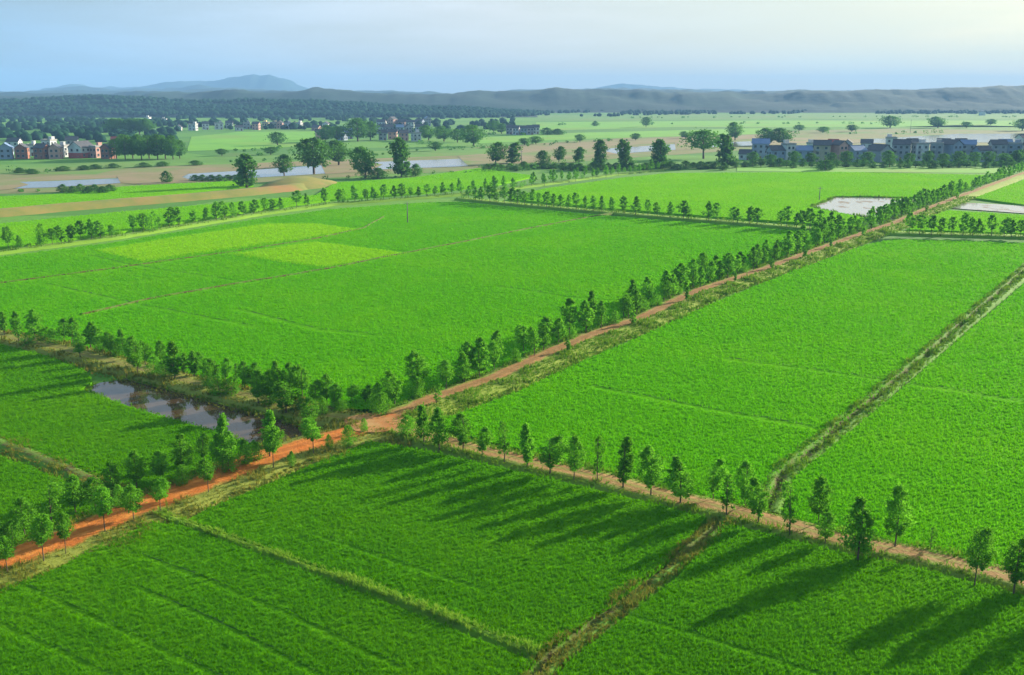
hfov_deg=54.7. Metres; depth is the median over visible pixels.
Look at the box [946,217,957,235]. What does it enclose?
roadside tree
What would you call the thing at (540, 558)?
rice crop
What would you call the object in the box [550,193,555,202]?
roadside tree
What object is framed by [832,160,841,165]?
broadleaf tree
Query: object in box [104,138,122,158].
broadleaf tree
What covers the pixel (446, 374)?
roadside tree
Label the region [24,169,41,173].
shrub
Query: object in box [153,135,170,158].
broadleaf tree
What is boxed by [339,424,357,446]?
shrub
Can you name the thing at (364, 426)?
shrub
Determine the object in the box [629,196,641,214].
roadside tree
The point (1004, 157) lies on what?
broadleaf tree
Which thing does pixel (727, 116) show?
meadow
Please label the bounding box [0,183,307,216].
field
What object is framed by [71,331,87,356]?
roadside tree
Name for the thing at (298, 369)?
roadside tree
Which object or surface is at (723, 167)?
shrub
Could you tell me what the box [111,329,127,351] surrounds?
roadside tree
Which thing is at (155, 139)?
broadleaf tree
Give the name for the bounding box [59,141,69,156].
village house
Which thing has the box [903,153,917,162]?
broadleaf tree
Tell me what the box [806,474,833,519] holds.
roadside tree
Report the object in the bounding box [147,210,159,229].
shrub
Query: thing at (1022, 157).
broadleaf tree
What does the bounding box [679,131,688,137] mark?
broadleaf tree
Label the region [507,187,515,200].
roadside tree
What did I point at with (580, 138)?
broadleaf tree
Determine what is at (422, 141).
scrub
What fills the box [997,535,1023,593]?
roadside tree
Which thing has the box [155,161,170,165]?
shrub
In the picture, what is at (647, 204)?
roadside tree
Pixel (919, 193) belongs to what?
roadside tree
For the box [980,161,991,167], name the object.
shrub
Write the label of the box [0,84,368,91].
hills
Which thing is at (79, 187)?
shrub
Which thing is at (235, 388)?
shrub
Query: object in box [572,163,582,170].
shrub
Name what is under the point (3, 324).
roadside tree
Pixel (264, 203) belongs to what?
roadside tree
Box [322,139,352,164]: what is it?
broadleaf tree
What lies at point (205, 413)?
water
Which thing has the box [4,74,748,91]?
hills
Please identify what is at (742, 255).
roadside tree
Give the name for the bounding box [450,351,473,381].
roadside tree
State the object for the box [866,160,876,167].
shrub
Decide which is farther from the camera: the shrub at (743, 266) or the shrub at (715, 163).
the shrub at (715, 163)
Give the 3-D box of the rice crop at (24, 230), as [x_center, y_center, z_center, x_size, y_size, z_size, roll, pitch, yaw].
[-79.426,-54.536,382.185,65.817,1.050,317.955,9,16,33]
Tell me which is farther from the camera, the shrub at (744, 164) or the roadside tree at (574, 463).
the shrub at (744, 164)
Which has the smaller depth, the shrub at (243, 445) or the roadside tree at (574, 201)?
the shrub at (243, 445)
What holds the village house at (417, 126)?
on the ground at (186, 135)
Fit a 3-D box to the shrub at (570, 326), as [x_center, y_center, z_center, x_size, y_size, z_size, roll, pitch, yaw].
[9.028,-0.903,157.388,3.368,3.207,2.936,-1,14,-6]
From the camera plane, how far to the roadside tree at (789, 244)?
234.81 m
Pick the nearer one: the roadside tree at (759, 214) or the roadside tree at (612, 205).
the roadside tree at (759, 214)
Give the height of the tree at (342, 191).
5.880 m
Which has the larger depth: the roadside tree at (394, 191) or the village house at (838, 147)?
the village house at (838, 147)
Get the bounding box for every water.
[17,133,1023,187]
[89,380,301,442]
[815,197,900,215]
[953,203,1023,212]
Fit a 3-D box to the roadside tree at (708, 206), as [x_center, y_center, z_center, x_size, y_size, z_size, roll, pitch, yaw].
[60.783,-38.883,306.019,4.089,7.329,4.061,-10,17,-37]
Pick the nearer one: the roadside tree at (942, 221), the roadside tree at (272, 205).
the roadside tree at (942, 221)
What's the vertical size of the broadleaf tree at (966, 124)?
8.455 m
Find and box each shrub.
[1,518,28,542]
[11,168,25,172]
[18,332,39,346]
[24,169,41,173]
[33,223,48,244]
[35,327,53,342]
[43,330,64,344]
[56,184,68,191]
[57,166,70,170]
[63,186,77,192]
[76,165,91,169]
[76,184,84,191]
[81,186,94,192]
[86,164,103,168]
[92,335,113,352]
[95,186,108,192]
[103,184,117,190]
[104,163,120,167]
[104,343,123,356]
[110,484,123,507]
[135,162,151,166]
[142,355,161,374]
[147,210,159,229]
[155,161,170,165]
[156,360,171,376]
[159,171,173,181]
[172,464,193,485]
[188,160,204,164]
[188,175,198,180]
[194,365,215,386]
[196,174,209,180]
[205,175,214,180]
[206,373,230,395]
[212,174,222,180]
[214,448,238,472]
[222,377,242,395]
[223,175,232,180]
[228,202,236,216]
[235,439,253,465]
[244,440,266,461]
[259,386,275,405]
[287,451,295,465]
[289,393,304,411]
[314,396,330,414]
[323,434,333,449]
[330,399,348,411]
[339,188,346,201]
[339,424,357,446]
[359,418,367,431]
[363,391,395,415]
[365,168,389,178]
[368,388,381,410]
[393,415,417,435]
[407,376,425,397]
[411,163,422,175]
[481,164,492,169]
[509,347,522,362]
[510,166,522,170]
[518,161,529,168]
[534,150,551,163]
[538,127,553,134]
[542,164,555,168]
[552,129,564,134]
[556,162,569,169]
[562,163,576,169]
[562,322,576,339]
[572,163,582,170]
[587,161,597,169]
[593,162,607,169]
[610,310,621,323]
[617,162,628,169]
[639,297,651,311]
[641,163,653,169]
[650,294,663,305]
[654,163,667,168]
[665,161,676,168]
[671,164,682,169]
[676,282,683,292]
[678,160,693,168]
[690,161,708,168]
[702,162,717,168]
[711,161,720,168]
[715,162,729,169]
[739,263,748,272]
[740,161,750,166]
[747,159,757,165]
[765,159,775,166]
[773,158,784,166]
[788,162,797,167]
[799,158,806,166]
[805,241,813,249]
[816,160,837,169]
[841,161,852,166]
[850,159,861,166]
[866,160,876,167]
[878,161,888,167]
[896,159,904,167]
[902,159,912,167]
[917,160,926,166]
[924,160,938,167]
[940,161,954,167]
[952,158,964,166]
[972,159,980,166]
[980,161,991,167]
[997,160,1005,166]
[1005,159,1016,165]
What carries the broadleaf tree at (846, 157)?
on the ground at (186, 135)
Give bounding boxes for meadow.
[0,147,497,173]
[187,131,323,150]
[479,128,762,142]
[536,114,1023,120]
[536,120,1022,130]
[737,167,997,172]
[880,125,1023,130]
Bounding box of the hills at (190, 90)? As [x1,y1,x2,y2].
[25,88,872,93]
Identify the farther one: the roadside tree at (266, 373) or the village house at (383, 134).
the village house at (383, 134)
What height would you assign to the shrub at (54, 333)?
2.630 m
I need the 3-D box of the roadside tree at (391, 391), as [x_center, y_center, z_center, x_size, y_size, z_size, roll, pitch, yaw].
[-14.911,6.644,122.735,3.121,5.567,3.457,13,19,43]
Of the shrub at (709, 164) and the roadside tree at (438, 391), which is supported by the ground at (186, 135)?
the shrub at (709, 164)
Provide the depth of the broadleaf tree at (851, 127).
1067.98 m
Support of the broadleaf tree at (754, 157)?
on the ground at (186, 135)
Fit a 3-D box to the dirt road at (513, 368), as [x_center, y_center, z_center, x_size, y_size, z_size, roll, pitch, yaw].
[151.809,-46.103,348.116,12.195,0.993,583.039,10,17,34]
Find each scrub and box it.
[5,137,701,172]
[18,158,628,191]
[233,114,1016,155]
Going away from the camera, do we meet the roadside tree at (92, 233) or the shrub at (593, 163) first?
the roadside tree at (92, 233)
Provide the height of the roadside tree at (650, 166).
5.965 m
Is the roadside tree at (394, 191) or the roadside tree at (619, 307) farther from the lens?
the roadside tree at (394, 191)
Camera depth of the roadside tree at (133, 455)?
97.00 m
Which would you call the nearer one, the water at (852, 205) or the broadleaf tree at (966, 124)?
the water at (852, 205)
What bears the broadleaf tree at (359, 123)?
on the ground at (186, 135)
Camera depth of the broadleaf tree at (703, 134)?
610.93 m
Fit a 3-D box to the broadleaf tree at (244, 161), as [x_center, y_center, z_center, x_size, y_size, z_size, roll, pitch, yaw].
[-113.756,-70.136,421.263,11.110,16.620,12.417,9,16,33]
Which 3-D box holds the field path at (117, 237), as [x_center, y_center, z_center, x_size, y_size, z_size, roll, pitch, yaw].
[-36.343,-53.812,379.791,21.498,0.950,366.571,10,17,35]
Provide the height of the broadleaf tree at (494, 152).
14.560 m
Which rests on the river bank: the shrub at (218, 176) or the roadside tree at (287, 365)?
the shrub at (218, 176)
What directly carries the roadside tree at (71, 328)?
on the grassy track at (180, 376)
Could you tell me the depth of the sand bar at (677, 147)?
759.52 m
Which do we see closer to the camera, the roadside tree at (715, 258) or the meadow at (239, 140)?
the roadside tree at (715, 258)
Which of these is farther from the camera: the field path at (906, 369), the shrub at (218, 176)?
the shrub at (218, 176)
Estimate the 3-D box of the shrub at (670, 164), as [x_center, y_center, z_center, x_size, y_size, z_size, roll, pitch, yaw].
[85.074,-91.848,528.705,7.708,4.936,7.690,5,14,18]
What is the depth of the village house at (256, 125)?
1130.26 m
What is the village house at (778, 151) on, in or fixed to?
on the ground at (186, 135)
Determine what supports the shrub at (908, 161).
on the ground at (186, 135)
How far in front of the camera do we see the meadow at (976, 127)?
1174.73 m
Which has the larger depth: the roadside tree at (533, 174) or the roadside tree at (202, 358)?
the roadside tree at (533, 174)
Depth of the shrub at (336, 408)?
121.34 m
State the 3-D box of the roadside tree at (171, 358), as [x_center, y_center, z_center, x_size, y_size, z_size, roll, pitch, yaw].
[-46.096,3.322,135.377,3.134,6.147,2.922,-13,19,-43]
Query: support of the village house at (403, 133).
on the ground at (186, 135)
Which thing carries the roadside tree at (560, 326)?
on the ground at (186, 135)
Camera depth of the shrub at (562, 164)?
521.31 m
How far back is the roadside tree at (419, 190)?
377.35 m
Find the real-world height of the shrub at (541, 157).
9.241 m
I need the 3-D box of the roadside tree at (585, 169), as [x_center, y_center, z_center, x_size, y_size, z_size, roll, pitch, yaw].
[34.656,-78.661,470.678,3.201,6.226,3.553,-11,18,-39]
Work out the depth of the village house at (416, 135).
846.61 m
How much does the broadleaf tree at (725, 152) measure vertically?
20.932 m
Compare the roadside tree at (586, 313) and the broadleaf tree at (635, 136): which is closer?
the roadside tree at (586, 313)
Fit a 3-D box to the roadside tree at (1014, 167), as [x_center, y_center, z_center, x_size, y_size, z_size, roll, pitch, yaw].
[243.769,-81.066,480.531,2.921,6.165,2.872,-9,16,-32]
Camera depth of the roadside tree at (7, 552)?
79.45 m
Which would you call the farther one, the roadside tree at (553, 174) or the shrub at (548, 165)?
the shrub at (548, 165)
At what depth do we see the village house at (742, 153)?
605.44 m
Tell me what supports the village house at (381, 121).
on the ground at (186, 135)
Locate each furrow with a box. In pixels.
[0,619,113,674]
[29,584,222,674]
[48,283,245,323]
[93,255,240,280]
[138,584,314,669]
[142,553,402,664]
[239,308,378,333]
[316,531,482,586]
[594,385,812,425]
[621,609,836,674]
[730,357,879,377]
[895,381,1013,397]
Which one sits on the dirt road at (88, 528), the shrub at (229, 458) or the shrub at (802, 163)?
the shrub at (229, 458)
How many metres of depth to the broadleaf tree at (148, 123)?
986.65 m
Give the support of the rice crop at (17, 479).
on the ground at (186, 135)
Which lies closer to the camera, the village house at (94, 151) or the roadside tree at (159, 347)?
the roadside tree at (159, 347)
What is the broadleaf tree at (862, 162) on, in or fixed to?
on the meadow at (877, 169)
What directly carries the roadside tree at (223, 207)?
on the ground at (186, 135)
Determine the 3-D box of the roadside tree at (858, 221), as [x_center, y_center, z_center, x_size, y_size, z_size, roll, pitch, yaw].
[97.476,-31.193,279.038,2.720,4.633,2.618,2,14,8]
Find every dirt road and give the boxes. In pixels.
[0,425,391,587]
[381,171,1023,426]
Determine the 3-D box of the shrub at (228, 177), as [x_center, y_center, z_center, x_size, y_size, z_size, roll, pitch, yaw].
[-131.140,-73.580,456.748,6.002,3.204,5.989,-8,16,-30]
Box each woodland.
[0,94,549,117]
[0,109,1023,141]
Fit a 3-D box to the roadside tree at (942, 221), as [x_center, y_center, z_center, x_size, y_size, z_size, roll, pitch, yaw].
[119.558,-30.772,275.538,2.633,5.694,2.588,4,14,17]
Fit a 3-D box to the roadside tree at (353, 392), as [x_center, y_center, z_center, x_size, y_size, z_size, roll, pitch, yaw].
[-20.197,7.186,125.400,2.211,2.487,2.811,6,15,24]
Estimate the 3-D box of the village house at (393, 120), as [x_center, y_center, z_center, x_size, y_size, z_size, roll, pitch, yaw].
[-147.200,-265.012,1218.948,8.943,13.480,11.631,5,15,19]
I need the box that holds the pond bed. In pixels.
[93,379,319,442]
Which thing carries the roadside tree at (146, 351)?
on the grassy track at (180, 376)
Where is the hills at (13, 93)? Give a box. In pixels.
[0,87,949,95]
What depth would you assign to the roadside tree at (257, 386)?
123.27 m
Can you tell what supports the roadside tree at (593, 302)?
on the ground at (186, 135)
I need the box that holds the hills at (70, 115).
[0,99,536,117]
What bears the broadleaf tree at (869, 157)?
on the ground at (186, 135)
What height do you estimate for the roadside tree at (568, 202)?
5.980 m
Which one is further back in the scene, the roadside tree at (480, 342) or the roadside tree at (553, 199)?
the roadside tree at (553, 199)
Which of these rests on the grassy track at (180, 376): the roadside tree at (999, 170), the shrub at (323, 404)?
the shrub at (323, 404)
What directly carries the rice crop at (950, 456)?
on the ground at (186, 135)
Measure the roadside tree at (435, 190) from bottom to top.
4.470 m
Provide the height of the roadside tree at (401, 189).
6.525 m
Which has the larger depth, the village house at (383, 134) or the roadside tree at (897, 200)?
the village house at (383, 134)
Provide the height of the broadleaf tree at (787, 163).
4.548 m
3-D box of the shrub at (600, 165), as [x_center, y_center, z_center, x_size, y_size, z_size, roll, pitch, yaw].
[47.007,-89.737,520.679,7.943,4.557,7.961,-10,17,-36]
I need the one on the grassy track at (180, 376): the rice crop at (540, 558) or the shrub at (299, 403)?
the shrub at (299, 403)
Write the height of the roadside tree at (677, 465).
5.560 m
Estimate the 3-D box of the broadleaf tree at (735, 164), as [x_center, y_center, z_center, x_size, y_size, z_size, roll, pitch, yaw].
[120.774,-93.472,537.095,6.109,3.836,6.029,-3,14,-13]
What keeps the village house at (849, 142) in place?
on the ground at (186, 135)
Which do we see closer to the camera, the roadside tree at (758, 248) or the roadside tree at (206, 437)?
the roadside tree at (206, 437)
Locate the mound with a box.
[261,176,336,188]
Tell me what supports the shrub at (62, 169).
on the meadow at (270, 158)
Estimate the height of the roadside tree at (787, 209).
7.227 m
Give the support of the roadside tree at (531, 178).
on the ground at (186, 135)
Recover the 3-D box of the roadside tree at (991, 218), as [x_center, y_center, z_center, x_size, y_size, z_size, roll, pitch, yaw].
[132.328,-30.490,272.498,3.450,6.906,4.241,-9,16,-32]
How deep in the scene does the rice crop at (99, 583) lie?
72.69 m
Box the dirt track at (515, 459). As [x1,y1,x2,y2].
[392,425,1023,594]
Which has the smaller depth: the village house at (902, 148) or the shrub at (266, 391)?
the shrub at (266, 391)
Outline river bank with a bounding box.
[0,129,1023,193]
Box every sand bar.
[0,179,28,189]
[12,135,762,181]
[117,172,195,184]
[321,162,382,173]
[458,145,615,165]
[675,142,705,149]
[769,137,862,144]
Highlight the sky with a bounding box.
[0,0,1023,93]
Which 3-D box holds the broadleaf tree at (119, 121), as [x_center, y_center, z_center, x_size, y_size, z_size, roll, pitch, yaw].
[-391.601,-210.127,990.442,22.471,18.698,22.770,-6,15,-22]
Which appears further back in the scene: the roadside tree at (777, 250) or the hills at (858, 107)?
the hills at (858, 107)
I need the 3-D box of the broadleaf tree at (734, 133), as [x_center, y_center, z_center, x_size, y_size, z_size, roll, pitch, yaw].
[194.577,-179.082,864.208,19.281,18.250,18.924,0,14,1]
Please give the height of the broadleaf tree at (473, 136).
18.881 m
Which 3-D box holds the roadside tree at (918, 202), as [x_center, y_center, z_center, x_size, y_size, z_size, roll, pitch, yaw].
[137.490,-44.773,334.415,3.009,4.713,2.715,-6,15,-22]
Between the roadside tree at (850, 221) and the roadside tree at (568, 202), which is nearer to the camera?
the roadside tree at (850, 221)
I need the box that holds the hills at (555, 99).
[0,85,1023,112]
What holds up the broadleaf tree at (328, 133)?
on the ground at (186, 135)
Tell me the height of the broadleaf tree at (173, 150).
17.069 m
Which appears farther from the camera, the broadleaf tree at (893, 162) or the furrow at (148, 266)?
the broadleaf tree at (893, 162)
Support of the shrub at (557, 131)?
on the meadow at (588, 135)
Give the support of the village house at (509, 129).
on the ground at (186, 135)
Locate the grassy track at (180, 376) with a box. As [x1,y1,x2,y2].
[0,330,364,428]
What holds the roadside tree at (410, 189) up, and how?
on the field path at (117, 237)
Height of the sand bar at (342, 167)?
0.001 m
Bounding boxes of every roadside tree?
[0,226,13,246]
[0,311,8,334]
[0,520,10,536]
[0,535,16,570]
[7,495,42,533]
[9,311,23,340]
[15,235,22,246]
[23,309,43,338]
[25,513,57,560]
[40,481,64,520]
[44,228,57,243]
[53,225,65,239]
[54,511,74,553]
[55,317,72,337]
[58,474,85,511]
[65,224,76,239]
[65,317,80,341]
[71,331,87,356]
[72,220,86,239]
[76,321,102,348]
[79,476,104,505]
[84,218,96,238]
[85,325,102,348]
[87,485,118,531]
[89,220,105,237]
[98,459,123,495]
[99,331,115,353]
[107,224,115,234]
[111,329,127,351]
[118,483,147,518]
[119,449,148,487]
[121,335,138,353]
[122,339,143,371]
[126,214,136,228]
[135,340,153,364]
[136,213,148,231]
[148,449,172,476]
[148,476,170,509]
[152,339,166,360]
[155,216,161,226]
[162,207,176,225]
[162,340,185,377]
[167,433,195,467]
[171,206,181,222]
[180,352,190,373]
[185,350,200,375]
[189,209,195,220]
[193,432,211,459]
[194,458,215,491]
[195,351,208,369]
[202,207,208,220]
[203,358,220,380]
[203,412,239,468]
[211,201,222,219]
[217,357,233,378]
[218,201,228,216]
[232,363,239,381]
[234,360,251,388]
[238,201,247,212]
[244,362,261,384]
[246,368,270,403]
[248,199,259,213]
[258,409,280,455]
[260,198,269,207]
[261,368,273,385]
[262,424,286,467]
[265,360,286,399]
[267,381,305,412]
[268,199,275,208]
[276,198,283,209]
[280,361,297,389]
[284,363,313,396]
[289,190,302,205]
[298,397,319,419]
[298,417,323,453]
[303,193,309,203]
[305,379,324,401]
[318,372,339,405]
[320,187,327,203]
[326,382,343,404]
[334,189,342,199]
[346,384,360,396]
[350,185,357,198]
[359,385,373,400]
[362,189,369,199]
[370,186,378,198]
[372,382,382,392]
[378,370,403,403]
[379,184,388,198]
[389,185,397,196]
[397,183,405,195]
[399,349,431,387]
[407,187,413,196]
[412,402,433,445]
[414,186,421,194]
[423,184,430,192]
[423,407,451,453]
[432,186,437,195]
[433,383,444,401]
[434,359,454,388]
[440,182,446,192]
[445,411,474,448]
[447,182,454,192]
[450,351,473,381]
[456,178,464,192]
[457,340,475,368]
[465,185,472,195]
[469,336,492,376]
[470,180,475,189]
[470,187,479,199]
[472,425,495,454]
[476,186,485,200]
[484,184,494,198]
[486,339,506,369]
[489,329,505,352]
[492,177,498,187]
[492,189,499,201]
[496,420,510,460]
[499,186,509,202]
[501,175,506,185]
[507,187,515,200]
[508,177,515,186]
[510,189,522,203]
[512,323,530,351]
[516,422,535,465]
[520,191,528,204]
[522,326,541,355]
[527,189,536,200]
[529,173,534,185]
[530,171,536,183]
[534,192,542,201]
[534,434,570,473]
[537,316,554,341]
[537,324,551,349]
[542,174,546,185]
[542,191,552,206]
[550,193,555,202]
[550,317,567,341]
[551,169,557,182]
[554,194,565,206]
[559,297,578,332]
[563,434,589,478]
[564,340,570,349]
[565,194,572,208]
[570,192,580,204]
[572,169,577,178]
[577,299,596,332]
[580,196,589,208]
[582,165,588,174]
[586,290,605,321]
[589,195,597,210]
[591,435,608,481]
[593,300,608,327]
[598,196,606,209]
[603,165,608,173]
[609,197,615,211]
[615,293,632,316]
[615,435,635,487]
[617,295,635,318]
[619,195,628,210]
[625,279,642,304]
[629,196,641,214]
[629,289,643,314]
[629,312,638,322]
[633,444,669,494]
[639,276,655,301]
[644,199,651,211]
[648,161,654,169]
[653,202,660,215]
[657,270,678,295]
[658,455,704,502]
[659,280,672,299]
[665,201,674,215]
[668,274,680,294]
[671,262,691,286]
[676,200,690,218]
[683,205,693,216]
[683,286,691,300]
[685,258,699,284]
[689,268,698,283]
[696,252,709,272]
[697,265,705,286]
[701,200,714,220]
[704,260,718,280]
[704,458,728,498]
[709,255,719,276]
[711,202,721,215]
[713,261,725,278]
[718,474,737,514]
[721,252,736,277]
[728,206,737,217]
[732,459,759,503]
[733,255,741,270]
[734,208,742,220]
[735,251,746,263]
[739,475,771,523]
[745,206,755,223]
[747,246,759,269]
[749,207,765,220]
[751,243,763,265]
[761,239,771,256]
[761,247,768,262]
[770,243,781,260]
[774,239,783,251]
[776,210,784,221]
[780,206,793,226]
[780,480,799,534]
[781,230,797,256]
[781,235,795,257]
[791,213,800,227]
[793,230,804,246]
[793,234,803,251]
[796,210,806,224]
[800,224,809,248]
[802,248,807,255]
[805,207,816,228]
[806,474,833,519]
[809,221,821,243]
[811,228,822,245]
[814,209,826,223]
[814,511,837,542]
[818,222,830,244]
[823,219,832,242]
[826,222,837,238]
[826,227,835,239]
[827,211,836,226]
[833,495,878,559]
[834,214,844,226]
[836,224,843,238]
[842,220,848,233]
[846,216,856,233]
[855,219,862,229]
[864,206,879,222]
[866,209,876,228]
[875,208,883,223]
[876,210,884,224]
[881,203,890,220]
[881,481,915,546]
[888,198,899,217]
[889,201,899,218]
[894,198,903,215]
[896,197,908,216]
[902,196,911,211]
[904,212,915,232]
[912,214,928,234]
[915,190,924,206]
[915,198,922,207]
[919,197,925,206]
[923,192,930,204]
[924,215,937,234]
[927,526,939,549]
[928,190,936,203]
[935,189,941,200]
[937,217,946,235]
[939,187,945,198]
[940,184,949,199]
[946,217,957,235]
[947,180,955,193]
[948,183,954,195]
[955,181,964,191]
[958,212,970,235]
[959,525,999,585]
[968,217,977,235]
[971,177,978,187]
[975,218,986,233]
[984,171,991,183]
[985,214,998,235]
[997,168,1002,177]
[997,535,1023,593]
[999,217,1013,236]
[1006,219,1017,236]
[1012,164,1017,174]
[1015,220,1023,235]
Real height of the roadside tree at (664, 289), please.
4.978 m
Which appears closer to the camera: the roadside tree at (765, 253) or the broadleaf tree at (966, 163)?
the roadside tree at (765, 253)
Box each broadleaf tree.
[98,118,117,131]
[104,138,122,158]
[109,118,127,129]
[111,133,133,159]
[119,118,138,131]
[124,136,135,158]
[127,118,147,134]
[129,134,149,159]
[137,118,158,131]
[137,135,151,158]
[145,134,166,159]
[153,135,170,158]
[162,134,183,158]
[174,140,187,158]
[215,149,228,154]
[232,153,260,187]
[263,147,278,154]
[264,132,286,144]
[271,154,294,175]
[291,137,339,172]
[314,125,335,139]
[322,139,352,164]
[331,126,344,138]
[343,117,371,140]
[345,146,379,177]
[360,121,380,139]
[385,137,412,176]
[418,125,438,139]
[426,142,443,150]
[432,126,452,140]
[447,129,464,141]
[455,124,489,144]
[484,141,508,163]
[486,120,500,131]
[495,123,505,133]
[503,142,522,162]
[518,138,531,144]
[528,136,543,143]
[552,146,566,161]
[572,146,586,162]
[574,134,585,140]
[591,139,609,163]
[615,138,637,166]
[629,133,640,139]
[639,117,653,125]
[646,138,671,164]
[677,128,727,158]
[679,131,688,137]
[714,133,741,166]
[724,122,744,139]
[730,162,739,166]
[745,151,761,162]
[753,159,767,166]
[755,128,780,142]
[763,154,776,164]
[769,128,795,142]
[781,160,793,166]
[787,151,801,164]
[793,124,805,130]
[805,153,818,161]
[816,127,829,132]
[825,152,838,162]
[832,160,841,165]
[838,151,856,162]
[846,125,859,131]
[856,159,868,166]
[858,151,875,163]
[876,115,904,127]
[880,150,897,161]
[883,158,895,166]
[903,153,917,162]
[912,161,921,167]
[920,150,934,161]
[926,116,947,127]
[935,153,951,162]
[937,159,948,167]
[950,150,968,162]
[959,122,973,127]
[963,160,976,166]
[967,151,982,160]
[981,151,996,162]
[985,119,996,124]
[997,153,1012,162]
[1010,150,1021,162]
[1012,119,1023,130]
[1019,149,1023,161]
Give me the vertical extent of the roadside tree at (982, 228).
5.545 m
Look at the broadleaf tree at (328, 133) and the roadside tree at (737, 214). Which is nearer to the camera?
the roadside tree at (737, 214)
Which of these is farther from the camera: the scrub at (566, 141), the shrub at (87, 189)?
the scrub at (566, 141)
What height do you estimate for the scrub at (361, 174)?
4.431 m
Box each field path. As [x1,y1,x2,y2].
[0,169,663,254]
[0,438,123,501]
[3,216,383,282]
[80,212,612,314]
[161,513,537,658]
[454,197,1023,238]
[528,519,731,674]
[757,267,1023,514]
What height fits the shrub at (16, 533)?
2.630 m
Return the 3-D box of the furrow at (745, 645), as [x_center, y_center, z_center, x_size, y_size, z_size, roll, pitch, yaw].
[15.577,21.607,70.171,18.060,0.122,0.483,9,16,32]
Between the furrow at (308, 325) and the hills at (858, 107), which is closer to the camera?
the furrow at (308, 325)
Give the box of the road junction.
[344,413,407,432]
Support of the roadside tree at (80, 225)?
on the ground at (186, 135)
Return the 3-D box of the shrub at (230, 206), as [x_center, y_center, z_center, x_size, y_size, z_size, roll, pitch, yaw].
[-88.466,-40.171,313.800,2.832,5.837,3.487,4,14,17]
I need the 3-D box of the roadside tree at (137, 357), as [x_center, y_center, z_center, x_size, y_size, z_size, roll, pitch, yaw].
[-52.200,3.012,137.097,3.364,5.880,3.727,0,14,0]
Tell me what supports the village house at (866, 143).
on the ground at (186, 135)
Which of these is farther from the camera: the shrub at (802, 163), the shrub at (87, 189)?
the shrub at (802, 163)
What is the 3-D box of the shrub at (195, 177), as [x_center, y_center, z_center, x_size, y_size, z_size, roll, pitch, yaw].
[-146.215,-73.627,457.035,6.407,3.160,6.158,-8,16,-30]
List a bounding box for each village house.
[0,142,13,158]
[5,137,22,150]
[14,143,29,158]
[26,141,35,155]
[32,143,49,158]
[40,136,56,144]
[48,143,63,158]
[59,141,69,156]
[65,136,78,143]
[67,140,92,157]
[88,142,101,157]
[99,143,115,158]
[188,122,197,130]
[201,121,208,129]
[214,121,222,129]
[225,120,232,128]
[234,125,243,130]
[243,120,250,128]
[251,121,260,129]
[261,120,268,128]
[269,120,276,128]
[277,120,283,128]
[311,125,321,130]
[315,129,323,139]
[337,134,347,139]
[376,119,386,123]
[378,129,386,139]
[383,124,393,133]
[387,116,396,123]
[387,129,397,139]
[395,124,403,133]
[396,119,406,125]
[398,129,408,140]
[404,124,412,132]
[405,120,414,127]
[410,130,421,141]
[415,118,424,123]
[415,124,424,131]
[424,116,430,125]
[506,125,512,133]
[512,125,519,134]
[520,125,526,134]
[527,125,533,134]
[534,124,539,133]
[738,149,751,159]
[751,138,769,158]
[766,145,785,161]
[781,140,796,161]
[795,145,812,161]
[806,139,813,152]
[813,140,831,161]
[830,140,848,161]
[846,139,853,146]
[848,145,867,161]
[860,139,873,147]
[867,143,893,161]
[885,134,897,148]
[892,139,911,160]
[906,138,918,150]
[910,139,929,160]
[930,139,943,160]
[942,139,963,160]
[960,139,976,160]
[972,145,992,161]
[979,110,985,114]
[988,139,1008,160]
[1007,139,1022,157]
[1014,134,1023,149]
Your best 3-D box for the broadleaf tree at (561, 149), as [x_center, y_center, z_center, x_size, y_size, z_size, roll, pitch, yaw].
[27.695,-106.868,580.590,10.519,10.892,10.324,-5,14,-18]
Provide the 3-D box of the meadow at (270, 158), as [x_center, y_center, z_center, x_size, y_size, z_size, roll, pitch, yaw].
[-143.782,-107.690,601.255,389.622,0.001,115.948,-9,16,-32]
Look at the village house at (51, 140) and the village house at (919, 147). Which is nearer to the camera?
the village house at (919, 147)
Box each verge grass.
[0,416,411,593]
[84,374,308,443]
[359,194,978,428]
[367,419,1023,593]
[809,194,907,216]
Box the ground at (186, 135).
[0,113,1023,665]
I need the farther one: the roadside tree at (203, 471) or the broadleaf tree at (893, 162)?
the broadleaf tree at (893, 162)
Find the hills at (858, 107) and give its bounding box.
[579,98,1023,112]
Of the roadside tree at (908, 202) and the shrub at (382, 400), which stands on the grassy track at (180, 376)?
the shrub at (382, 400)
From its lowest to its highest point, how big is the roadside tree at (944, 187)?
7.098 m
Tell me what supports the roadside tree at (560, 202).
on the ground at (186, 135)
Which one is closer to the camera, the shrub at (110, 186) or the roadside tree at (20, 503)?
the roadside tree at (20, 503)
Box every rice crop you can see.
[0,168,534,249]
[0,180,253,207]
[0,201,842,409]
[0,344,260,493]
[0,455,112,545]
[0,518,535,674]
[94,223,358,261]
[183,440,707,658]
[233,241,406,266]
[430,238,1023,505]
[507,171,983,227]
[549,519,1023,674]
[780,283,1023,568]
[907,210,1023,234]
[974,179,1023,205]
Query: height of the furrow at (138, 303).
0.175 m
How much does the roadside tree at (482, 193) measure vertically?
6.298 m
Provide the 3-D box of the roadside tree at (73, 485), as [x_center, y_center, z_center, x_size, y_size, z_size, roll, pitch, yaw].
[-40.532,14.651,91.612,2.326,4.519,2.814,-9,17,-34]

